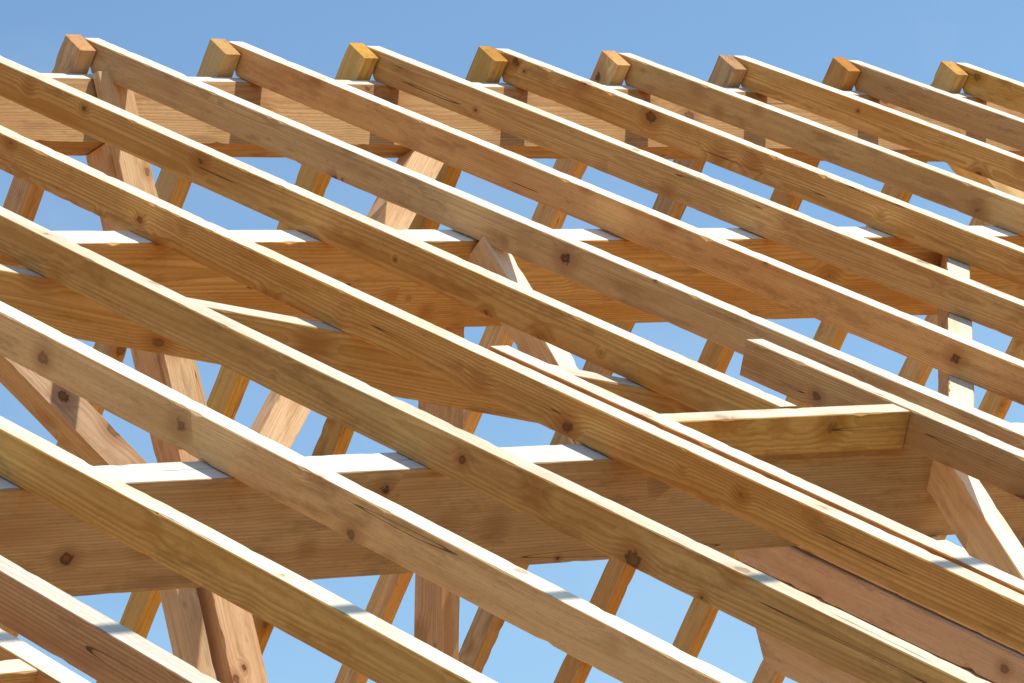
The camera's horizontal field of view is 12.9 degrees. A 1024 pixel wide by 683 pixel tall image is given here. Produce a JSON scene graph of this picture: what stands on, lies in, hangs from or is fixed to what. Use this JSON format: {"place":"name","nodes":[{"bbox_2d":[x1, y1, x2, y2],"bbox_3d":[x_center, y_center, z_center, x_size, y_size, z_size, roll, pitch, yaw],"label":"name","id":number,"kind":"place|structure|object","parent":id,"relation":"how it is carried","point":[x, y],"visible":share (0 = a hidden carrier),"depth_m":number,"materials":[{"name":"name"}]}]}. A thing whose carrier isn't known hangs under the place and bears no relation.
{"place":"outdoors","nodes":[
{"label":"outdoors","id":0,"kind":"place"},
{"bbox_2d":[0,0,1023,682],"label":"sky","id":1,"kind":"structure","parent":0,"point":[910,39],"materials":[{"name":"blue"}]},
{"bbox_3d":[4.206,1.216,15.496,21.800,0.366,0.181,-2,18,-41],"label":"purlin","id":2,"kind":"object","parent":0,"visible":0},
{"bbox_2d":[0,629,90,682],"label":"trimmer rafter","id":3,"kind":"object","parent":2,"relation":"on","point":[12,647],"visible":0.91,"depth_m":11.62,"materials":[{"name":"brown wood"}]},
{"bbox_2d":[0,659,37,682],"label":"skylight header","id":4,"kind":"object","parent":3,"relation":"attached to","point":[16,671],"visible":1,"depth_m":11.53,"materials":[{"name":"brown wood"}]},
{"bbox_2d":[0,416,497,682],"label":"rafter","id":5,"kind":"object","parent":2,"relation":"on","point":[366,644],"visible":1,"depth_m":12.87,"materials":[{"name":"brown wood"}]},
{"bbox_2d":[0,301,745,682],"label":"rafter","id":6,"kind":"object","parent":2,"relation":"on","point":[554,615],"visible":1,"depth_m":13.68,"materials":[{"name":"brown wood"}]},
{"bbox_2d":[0,125,1023,651],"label":"rafter","id":7,"kind":"object","parent":2,"relation":"on","point":[976,601],"visible":1,"depth_m":15.43,"materials":[{"name":"brown wood"}]},
{"bbox_2d":[84,38,1023,449],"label":"rafter","id":8,"kind":"object","parent":2,"relation":"on","point":[710,318],"visible":0.82,"depth_m":17.98,"materials":[{"name":"brown wood"}]},
{"bbox_2d":[228,41,1023,404],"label":"rafter","id":9,"kind":"object","parent":2,"relation":"on","point":[980,365],"visible":1,"depth_m":18.53,"materials":[{"name":"brown wood"}]},
{"bbox_2d":[489,345,1023,594],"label":"trimmer rafter","id":10,"kind":"object","parent":2,"relation":"on","point":[864,514],"visible":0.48,"depth_m":14.82,"materials":[{"name":"brown wood"}]},
{"bbox_2d":[661,404,909,455],"bbox_3d":[0.932,0.311,15.671,1.152,0.142,0.095,-2,18,-41],"label":"skylight header","id":11,"kind":"object","parent":10,"relation":"attached to","point":[785,431],"visible":0.78,"depth_m":15.69,"materials":[{"name":"brown wood"}]},
{"bbox_2d":[495,48,1023,286],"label":"rafter","id":12,"kind":"object","parent":2,"relation":"on","point":[968,245],"visible":1,"depth_m":20.27,"materials":[{"name":"brown wood"}]},
{"bbox_2d":[618,53,1023,235],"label":"rafter","id":13,"kind":"object","parent":2,"relation":"on","point":[985,203],"visible":1,"depth_m":21.12,"materials":[{"name":"brown wood"}]},
{"bbox_2d":[733,56,1023,191],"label":"rafter","id":14,"kind":"object","parent":2,"relation":"on","point":[983,159],"visible":1,"depth_m":21.94,"materials":[{"name":"brown wood"}]},
{"bbox_2d":[740,339,1023,499],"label":"trimmer rafter","id":15,"kind":"object","parent":2,"relation":"on","point":[966,450],"visible":0.86,"depth_m":16.04,"materials":[{"name":"brown wood"}]},
{"bbox_2d":[848,60,1023,151],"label":"rafter","id":16,"kind":"object","parent":2,"relation":"on","point":[976,118],"visible":1,"depth_m":22.76,"materials":[{"name":"brown wood"}]},
{"bbox_2d":[956,63,1023,113],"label":"rafter","id":17,"kind":"object","parent":2,"relation":"on","point":[994,88],"visible":1,"depth_m":23.57,"materials":[{"name":"brown wood"}]},
{"bbox_3d":[-3.388,5.365,24.259,21.800,0.366,0.176,-2,-55,-41],"label":"purlin","id":18,"kind":"object","parent":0,"visible":0},
{"bbox_2d":[3,34,95,221],"bbox_3d":[-3.422,2.261,21.838,0.094,0.143,8.610,-2,-55,-41],"label":"rafter","id":19,"kind":"object","parent":18,"relation":"on","point":[76,53],"visible":0.38,"depth_m":20.05,"materials":[{"name":"brown wood"}]},
{"bbox_2d":[0,39,240,636],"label":"rafter","id":20,"kind":"object","parent":18,"relation":"on","point":[221,57],"visible":0.12,"depth_m":20.76,"materials":[{"name":"brown wood"}]},
{"bbox_2d":[96,43,378,682],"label":"rafter","id":21,"kind":"object","parent":18,"relation":"on","point":[229,388],"visible":0.26,"depth_m":21.81,"materials":[{"name":"brown wood"}]},
{"bbox_2d":[252,46,507,654],"bbox_3d":[-1.616,2.210,23.426,0.094,0.144,8.615,-2,-55,-41],"label":"rafter","id":22,"kind":"object","parent":18,"relation":"on","point":[488,64],"visible":0.17,"depth_m":21.93,"materials":[{"name":"brown wood"}]},
{"bbox_2d":[335,50,629,682],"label":"rafter","id":23,"kind":"object","parent":18,"relation":"on","point":[389,590],"visible":0.27,"depth_m":22.79,"materials":[{"name":"brown wood"}]},
{"bbox_2d":[459,55,746,673],"bbox_3d":[-0.422,2.181,24.481,0.092,0.141,8.602,-2,-55,-41],"label":"rafter","id":24,"kind":"object","parent":18,"relation":"on","point":[728,71],"visible":0.23,"depth_m":23.42,"materials":[{"name":"brown wood"}]},
{"bbox_2d":[553,57,859,682],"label":"rafter","id":25,"kind":"object","parent":18,"relation":"on","point":[842,73],"visible":0.27,"depth_m":24.45,"materials":[{"name":"brown wood"}]},
{"bbox_2d":[672,61,967,657],"bbox_3d":[0.786,2.148,25.541,0.092,0.142,8.605,-2,-55,-41],"label":"rafter","id":26,"kind":"object","parent":18,"relation":"on","point":[700,616],"visible":0.15,"depth_m":24.52,"materials":[{"name":"brown wood"}]},
{"bbox_2d":[752,217,994,682],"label":"rafter","id":27,"kind":"object","parent":18,"relation":"on","point":[914,371],"visible":0.05,"depth_m":25.03,"materials":[{"name":"brown wood"}]},
{"bbox_2d":[936,338,1023,538],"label":"rafter","id":28,"kind":"object","parent":18,"relation":"on","point":[994,404],"visible":0.08,"depth_m":25.63,"materials":[{"name":"brown wood"}]},
{"bbox_2d":[1012,530,1023,547],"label":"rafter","id":29,"kind":"object","parent":18,"relation":"on","point":[1019,534],"visible":0.02,"depth_m":26.58,"materials":[{"name":"brown wood"}]},
{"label":"deck","id":30,"kind":"structure","parent":0,"visible":0},
{"bbox_2d":[0,71,1023,682],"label":"roof truss","id":31,"kind":"object","parent":30,"relation":"on","point":[212,635],"visible":0.27,"depth_m":19.26,"materials":[{"name":"brown wood"}]},
{"bbox_2d":[0,423,1023,596],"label":"purlin","id":32,"kind":"object","parent":31,"relation":"on","point":[60,549],"visible":0.46,"depth_m":14.66,"materials":[{"name":"brown wood"}]},
{"bbox_2d":[0,555,219,682],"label":"rafter","id":33,"kind":"object","parent":32,"relation":"on","point":[74,632],"visible":1,"depth_m":12.04,"materials":[{"name":"brown wood"}]},
{"bbox_2d":[0,264,699,422],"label":"wind brace","id":34,"kind":"object","parent":32,"relation":"on","point":[55,305],"visible":0.3,"depth_m":16.25,"materials":[{"name":"brown wood"}]},
{"bbox_2d":[0,56,797,411],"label":"rafter","id":35,"kind":"object","parent":32,"relation":"on","point":[578,332],"visible":0.95,"depth_m":17.28,"materials":[{"name":"brown wood"}]},
{"bbox_2d":[0,206,990,682],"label":"rafter","id":36,"kind":"object","parent":32,"relation":"on","point":[772,606],"visible":1,"depth_m":14.43,"materials":[{"name":"brown wood"}]},
{"bbox_2d":[938,255,974,407],"bbox_3d":[1.783,0.013,18.288,0.103,0.203,3.500,11,13,3],"label":"wind brace","id":37,"kind":"object","parent":32,"relation":"on","point":[955,388],"visible":0.3,"depth_m":18.09,"materials":[{"name":"brown wood"}]},
{"bbox_2d":[0,226,1023,326],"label":"purlin","id":38,"kind":"object","parent":31,"relation":"on","point":[164,266],"visible":0.26,"depth_m":18.21,"materials":[{"name":"brown wood"}]},
{"bbox_2d":[367,46,1023,341],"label":"rafter","id":39,"kind":"object","parent":38,"relation":"on","point":[951,292],"visible":1,"depth_m":19.42,"materials":[{"name":"brown wood"}]},
{"bbox_2d":[0,73,1023,161],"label":"ridge beam","id":40,"kind":"structure","parent":31,"relation":"on","point":[54,135],"depth_m":21.01,"materials":[{"name":"brown wood"}]},
{"bbox_2d":[741,562,994,682],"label":"glulam beam","id":41,"kind":"structure","parent":31,"relation":"attached to","point":[789,661],"depth_m":16.73,"materials":[{"name":"brown wood"}]},
{"bbox_2d":[735,546,1023,682],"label":"glulam beam","id":42,"kind":"structure","parent":41,"relation":"on","point":[978,653],"depth_m":16.37,"materials":[{"name":"brown wood"}]},
{"bbox_2d":[797,535,1023,653],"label":"glulam beam","id":43,"kind":"structure","parent":42,"relation":"on","point":[948,543],"depth_m":16.31,"materials":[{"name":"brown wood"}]},
{"bbox_2d":[948,164,1023,199],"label":"roof truss","id":44,"kind":"object","parent":30,"relation":"on","point":[956,170],"visible":0.12,"depth_m":23.56,"materials":[{"name":"brown wood"}]}
]}

